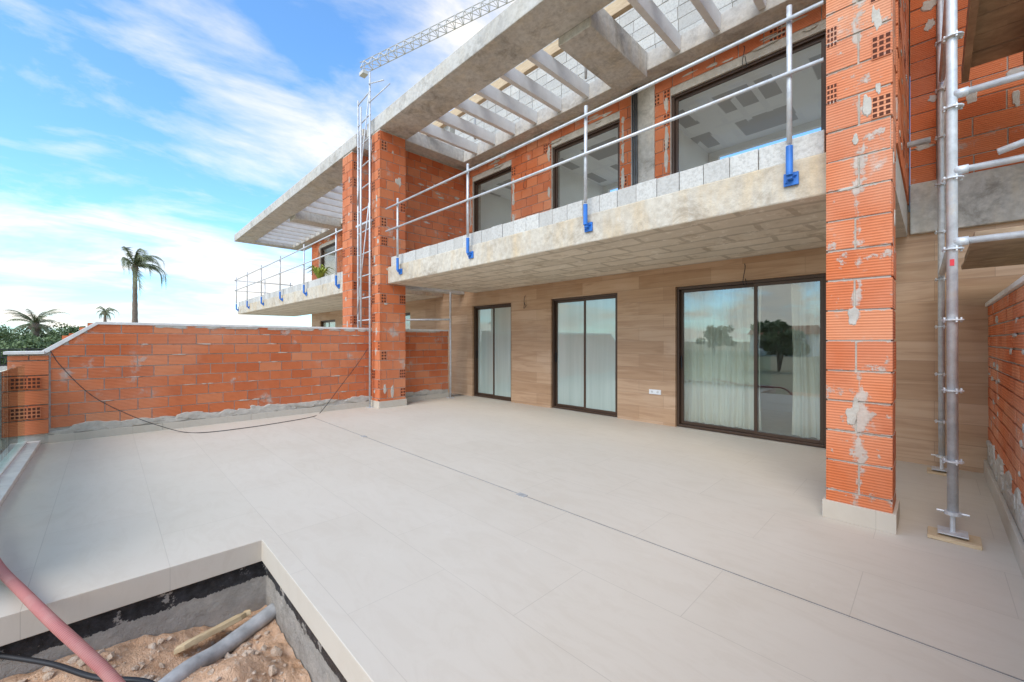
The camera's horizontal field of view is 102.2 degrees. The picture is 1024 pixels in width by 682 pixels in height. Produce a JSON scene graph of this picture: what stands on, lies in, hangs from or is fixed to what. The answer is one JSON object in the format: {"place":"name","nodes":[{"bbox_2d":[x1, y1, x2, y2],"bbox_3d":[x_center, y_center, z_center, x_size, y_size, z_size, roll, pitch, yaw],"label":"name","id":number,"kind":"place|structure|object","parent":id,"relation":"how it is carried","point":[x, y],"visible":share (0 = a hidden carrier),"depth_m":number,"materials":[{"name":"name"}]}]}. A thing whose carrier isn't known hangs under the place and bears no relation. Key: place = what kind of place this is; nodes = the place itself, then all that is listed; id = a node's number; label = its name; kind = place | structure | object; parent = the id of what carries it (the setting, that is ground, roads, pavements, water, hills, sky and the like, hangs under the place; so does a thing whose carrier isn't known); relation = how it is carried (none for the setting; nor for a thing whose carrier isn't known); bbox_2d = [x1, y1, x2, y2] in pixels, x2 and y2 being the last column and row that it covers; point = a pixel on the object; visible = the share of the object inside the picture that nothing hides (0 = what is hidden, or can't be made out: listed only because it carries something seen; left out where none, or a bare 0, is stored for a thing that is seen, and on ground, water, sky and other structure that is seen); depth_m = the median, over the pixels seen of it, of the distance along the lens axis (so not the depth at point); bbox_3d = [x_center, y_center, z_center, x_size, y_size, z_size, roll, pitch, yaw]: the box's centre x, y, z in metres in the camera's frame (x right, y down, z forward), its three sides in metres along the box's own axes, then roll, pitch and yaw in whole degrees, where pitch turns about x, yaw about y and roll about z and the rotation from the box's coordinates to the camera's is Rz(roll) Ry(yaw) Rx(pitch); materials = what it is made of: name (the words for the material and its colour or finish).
{"place":"outdoors","nodes":[
{"label":"outdoors","id":0,"kind":"place"},
{"bbox_2d":[0,605,310,681],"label":"soil","id":1,"kind":"structure","parent":0,"point":[131,653],"depth_m":2.32,"materials":[{"name":"brown soil"}]},
{"bbox_2d":[0,558,125,681],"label":"hose","id":2,"kind":"object","parent":1,"relation":"on","point":[86,653],"visible":1,"depth_m":1.94,"materials":[{"name":"plastic"}]},
{"bbox_2d":[0,653,154,681],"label":"black hose","id":3,"kind":"object","parent":1,"relation":"on","point":[61,667],"visible":0.86,"depth_m":2.05,"materials":[{"name":"plastic"}]},
{"bbox_2d":[18,615,286,681],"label":"rubble","id":4,"kind":"object","parent":1,"relation":"on","point":[275,651],"visible":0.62,"depth_m":2.27,"materials":[{"name":"stone"}]},
{"bbox_2d":[174,609,250,654],"bbox_3d":[-1.855,1.801,2.577,0.103,0.041,0.454,-27,-15,19],"label":"timber offcut","id":5,"kind":"object","parent":1,"relation":"on","point":[197,639],"visible":1,"depth_m":2.53,"materials":[{"name":"beige wood"}]},
{"bbox_2d":[158,603,275,681],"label":"drain pipe","id":6,"kind":"object","parent":1,"relation":"on","point":[237,637],"visible":0.9,"depth_m":2.48,"materials":[{"name":"grey plastic"}]},
{"bbox_2d":[234,120,454,328],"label":"house","id":7,"kind":"structure","parent":0,"point":[317,203],"depth_m":12.66,"materials":[{"name":"beige concrete"}]},
{"bbox_2d":[234,228,342,310],"bbox_3d":[-7.420,-2.095,15.135,2.407,1.510,12.004,0,0,-44],"label":"guardrail","id":8,"kind":"object","parent":7,"relation":"attached to","point":[290,285],"visible":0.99,"depth_m":13.45,"materials":[{"name":"metal"}]},
{"bbox_2d":[305,264,332,278],"bbox_3d":[-5.921,-1.945,12.779,1.152,0.770,1.118,0,0,-44],"label":"potted plant","id":9,"kind":"object","parent":7,"relation":"on","point":[319,272],"visible":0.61,"depth_m":12.70,"materials":[{"name":"green plant"}]},
{"bbox_2d":[321,320,334,326],"bbox_3d":[-7.690,0.256,17.458,0.120,2.268,1.700,0,0,-44],"label":"sliding door","id":10,"kind":"structure","parent":7,"relation":"in","point":[327,323],"depth_m":17.62,"materials":[{"name":"clear glass"}]},
{"bbox_2d":[321,243,334,276],"bbox_3d":[-7.690,-2.814,17.458,0.120,2.448,1.700,0,0,-44],"label":"window","id":11,"kind":"structure","parent":7,"relation":"in","point":[333,244],"depth_m":18.00,"materials":[{"name":"brown metal"}]},
{"bbox_2d":[405,313,409,328],"bbox_3d":[-3.595,0.256,13.281,0.120,2.268,1.600,0,0,-44],"label":"sliding door","id":12,"kind":"structure","parent":7,"relation":"in","point":[407,315],"depth_m":12.90,"materials":[{"name":"clear glass"}]},
{"bbox_2d":[0,0,820,339],"label":"sky","id":13,"kind":"structure","parent":0,"point":[162,128],"materials":[{"name":"blue"}]},
{"bbox_2d":[0,395,1023,681],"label":"terrace","id":14,"kind":"structure","parent":0,"point":[354,557],"depth_m":2.76,"materials":[{"name":"beige tile"}]},
{"bbox_2d":[0,441,40,506],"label":"terrace kerb","id":15,"kind":"structure","parent":14,"relation":"on","point":[10,475],"depth_m":4.38,"materials":[{"name":"white concrete"}]},
{"bbox_2d":[0,365,26,476],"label":"glass balustrade","id":16,"kind":"object","parent":15,"relation":"on","point":[13,442],"visible":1,"depth_m":4.69,"materials":[{"name":"clear glass"}]},
{"bbox_2d":[3,322,448,443],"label":"brick wall","id":17,"kind":"structure","parent":14,"relation":"on","point":[171,375],"depth_m":6.82,"materials":[{"name":"orange brick"}]},
{"bbox_2d":[50,348,367,432],"bbox_3d":[-4.452,0.772,6.949,4.479,1.288,0.740,0,0,-44],"label":"power cable","id":18,"kind":"object","parent":17,"relation":"hanging from","point":[193,432],"visible":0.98,"depth_m":6.29,"materials":[{"name":"black rubber"}]},
{"bbox_2d":[356,72,389,407],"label":"scaffold tower","id":19,"kind":"structure","parent":14,"relation":"on","point":[366,225],"depth_m":8.68,"materials":[{"name":"metal"}]},
{"bbox_2d":[405,292,453,398],"bbox_3d":[-2.240,0.100,10.308,1.689,2.599,0.193,0,0,13],"label":"support prop","id":20,"kind":"object","parent":14,"relation":"on","point":[449,319],"visible":0.86,"depth_m":10.13,"materials":[{"name":"metal"}]},
{"bbox_2d":[313,417,1023,681],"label":"slot drain","id":21,"kind":"object","parent":14,"relation":"on","point":[521,494],"visible":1,"depth_m":2.41,"materials":[{"name":"metal"}]},
{"bbox_2d":[367,0,1023,533],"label":"house","id":22,"kind":"structure","parent":14,"relation":"on","point":[849,220],"depth_m":6.03,"materials":[{"name":"orange brick"}]},
{"bbox_2d":[474,303,510,400],"bbox_3d":[-0.434,0.256,10.056,0.120,2.268,1.410,0,0,-44],"label":"sliding door","id":23,"kind":"structure","parent":22,"relation":"in","point":[492,323],"depth_m":10.04,"materials":[{"name":"clear glass"}]},
{"bbox_2d":[474,167,511,231],"bbox_3d":[-0.434,-2.814,10.056,0.120,2.448,1.410,0,0,-44],"label":"window","id":24,"kind":"structure","parent":22,"relation":"in","point":[507,170],"depth_m":10.43,"materials":[{"name":"brown metal"}]},
{"bbox_2d":[422,0,632,136],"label":"concrete beam","id":25,"kind":"structure","parent":22,"relation":"on","point":[616,9],"depth_m":7.18,"materials":[{"name":"beige concrete"}]},
{"bbox_2d":[474,67,586,139],"bbox_3d":[1.609,-5.365,6.758,0.088,1.670,9.600,0,0,-44],"label":"roof guardrail","id":26,"kind":"object","parent":22,"relation":"on","point":[585,73],"visible":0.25,"depth_m":7.12,"materials":[{"name":"metal"}]},
{"bbox_2d":[552,293,616,416],"bbox_3d":[1.439,0.256,8.146,0.120,2.268,1.580,0,0,-44],"label":"sliding door","id":27,"kind":"structure","parent":22,"relation":"in","point":[584,328],"depth_m":8.09,"materials":[{"name":"clear glass"}]},
{"bbox_2d":[553,119,619,208],"bbox_3d":[1.460,-2.814,8.125,0.120,2.448,1.600,0,0,-44],"label":"window","id":28,"kind":"structure","parent":22,"relation":"in","point":[613,125],"depth_m":8.28,"materials":[{"name":"brown metal"}]},
{"bbox_2d":[385,0,823,274],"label":"guardrail","id":29,"kind":"object","parent":22,"relation":"attached to","point":[791,177],"visible":1,"depth_m":4.22,"materials":[{"name":"metal"}]},
{"bbox_2d":[649,389,660,394],"bbox_3d":[2.414,0.860,6.980,0.018,0.080,0.210,0,0,-44],"label":"wall socket","id":30,"kind":"object","parent":22,"relation":"attached to","point":[654,391],"depth_m":6.98,"materials":[{"name":"white plastic"}]},
{"bbox_2d":[684,286,761,429],"bbox_3d":[3.238,0.170,6.640,0.120,2.340,1.379,0,0,-44],"label":"curtain","id":31,"kind":"object","parent":22,"relation":"hanging from","point":[718,357],"visible":0.76,"depth_m":6.58,"materials":[{"name":"beige fabric"}]},
{"bbox_2d":[742,46,746,67],"bbox_3d":[3.356,-4.102,5.957,0.074,0.362,0.060,0,0,-44],"label":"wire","id":32,"kind":"object","parent":22,"relation":"hanging from","point":[745,58],"visible":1,"depth_m":5.94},
{"bbox_2d":[672,30,826,173],"bbox_3d":[3.413,-2.814,6.132,0.120,2.448,2.080,0,0,-44],"label":"window","id":33,"kind":"structure","parent":22,"relation":"in","point":[820,37],"depth_m":6.04,"materials":[{"name":"brown metal"}]},
{"bbox_2d":[677,273,826,447],"bbox_3d":[3.437,0.256,6.107,0.120,2.268,1.990,0,0,-44],"label":"sliding door","id":34,"kind":"structure","parent":22,"relation":"in","point":[817,277],"depth_m":5.97,"materials":[{"name":"brown metal"}]},
{"bbox_2d":[791,281,819,439],"bbox_3d":[4.211,0.170,5.648,0.144,2.340,0.701,0,0,-44],"label":"curtain","id":35,"kind":"object","parent":22,"relation":"hanging from","point":[805,302],"visible":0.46,"depth_m":5.75,"materials":[{"name":"beige fabric"}]},
{"bbox_2d":[927,0,1023,550],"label":"scaffold","id":36,"kind":"object","parent":14,"relation":"on","point":[994,29],"visible":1,"depth_m":2.95,"materials":[{"name":"metal"}]},
{"bbox_3d":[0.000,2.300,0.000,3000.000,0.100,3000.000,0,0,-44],"label":"ground","id":37,"kind":"structure","parent":0,"visible":0},
{"bbox_2d":[0,322,36,350],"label":"shrub","id":38,"kind":"object","parent":37,"relation":"on","point":[4,334],"visible":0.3,"depth_m":23.42,"materials":[{"name":"green plant"}]},
{"bbox_2d":[0,348,44,370],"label":"fence","id":39,"kind":"object","parent":37,"relation":"on","point":[2,367],"visible":0.14,"depth_m":17.19,"materials":[{"name":"black metal"}]},
{"bbox_2d":[0,334,61,365],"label":"shrub","id":40,"kind":"object","parent":37,"relation":"on","point":[32,342],"visible":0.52,"depth_m":20.75,"materials":[{"name":"green plant"}]},
{"bbox_2d":[4,309,64,336],"bbox_3d":[-29.803,0.068,25.917,2.255,4.365,2.856,0,0,15],"label":"palm tree","id":41,"kind":"object","parent":37,"relation":"on","point":[34,326],"visible":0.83,"depth_m":25.83,"materials":[{"name":"green plant"}]},
{"bbox_2d":[1,322,75,340],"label":"shrub","id":42,"kind":"object","parent":37,"relation":"on","point":[44,334],"visible":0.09,"depth_m":26.61,"materials":[{"name":"green plant"}]},
{"bbox_2d":[44,326,85,345],"bbox_3d":[-26.396,0.665,24.945,2.566,3.306,3.172,0,0,-23],"label":"shrub","id":43,"kind":"object","parent":37,"relation":"on","point":[73,329],"visible":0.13,"depth_m":24.64,"materials":[{"name":"green plant"}]},
{"bbox_2d":[95,306,118,321],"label":"palm tree","id":44,"kind":"object","parent":37,"relation":"on","point":[105,313],"visible":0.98,"depth_m":59.92,"materials":[{"name":"green plant"}]},
{"bbox_2d":[121,246,170,322],"bbox_3d":[-30.055,-2.681,33.985,3.212,9.862,3.588,0,0,-44],"label":"palm tree","id":45,"kind":"object","parent":37,"relation":"on","point":[139,261],"visible":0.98,"depth_m":33.86,"materials":[{"name":"green plant"}]},
{"bbox_2d":[359,0,513,78],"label":"tower crane","id":46,"kind":"object","parent":37,"relation":"on","point":[363,73],"visible":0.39,"depth_m":56.59,"materials":[{"name":"metal"}]},
{"bbox_2d":[984,275,1023,578],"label":"brick wall","id":47,"kind":"structure","parent":37,"relation":"on","point":[1004,469],"depth_m":3.13,"materials":[{"name":"orange brick"}]}
]}

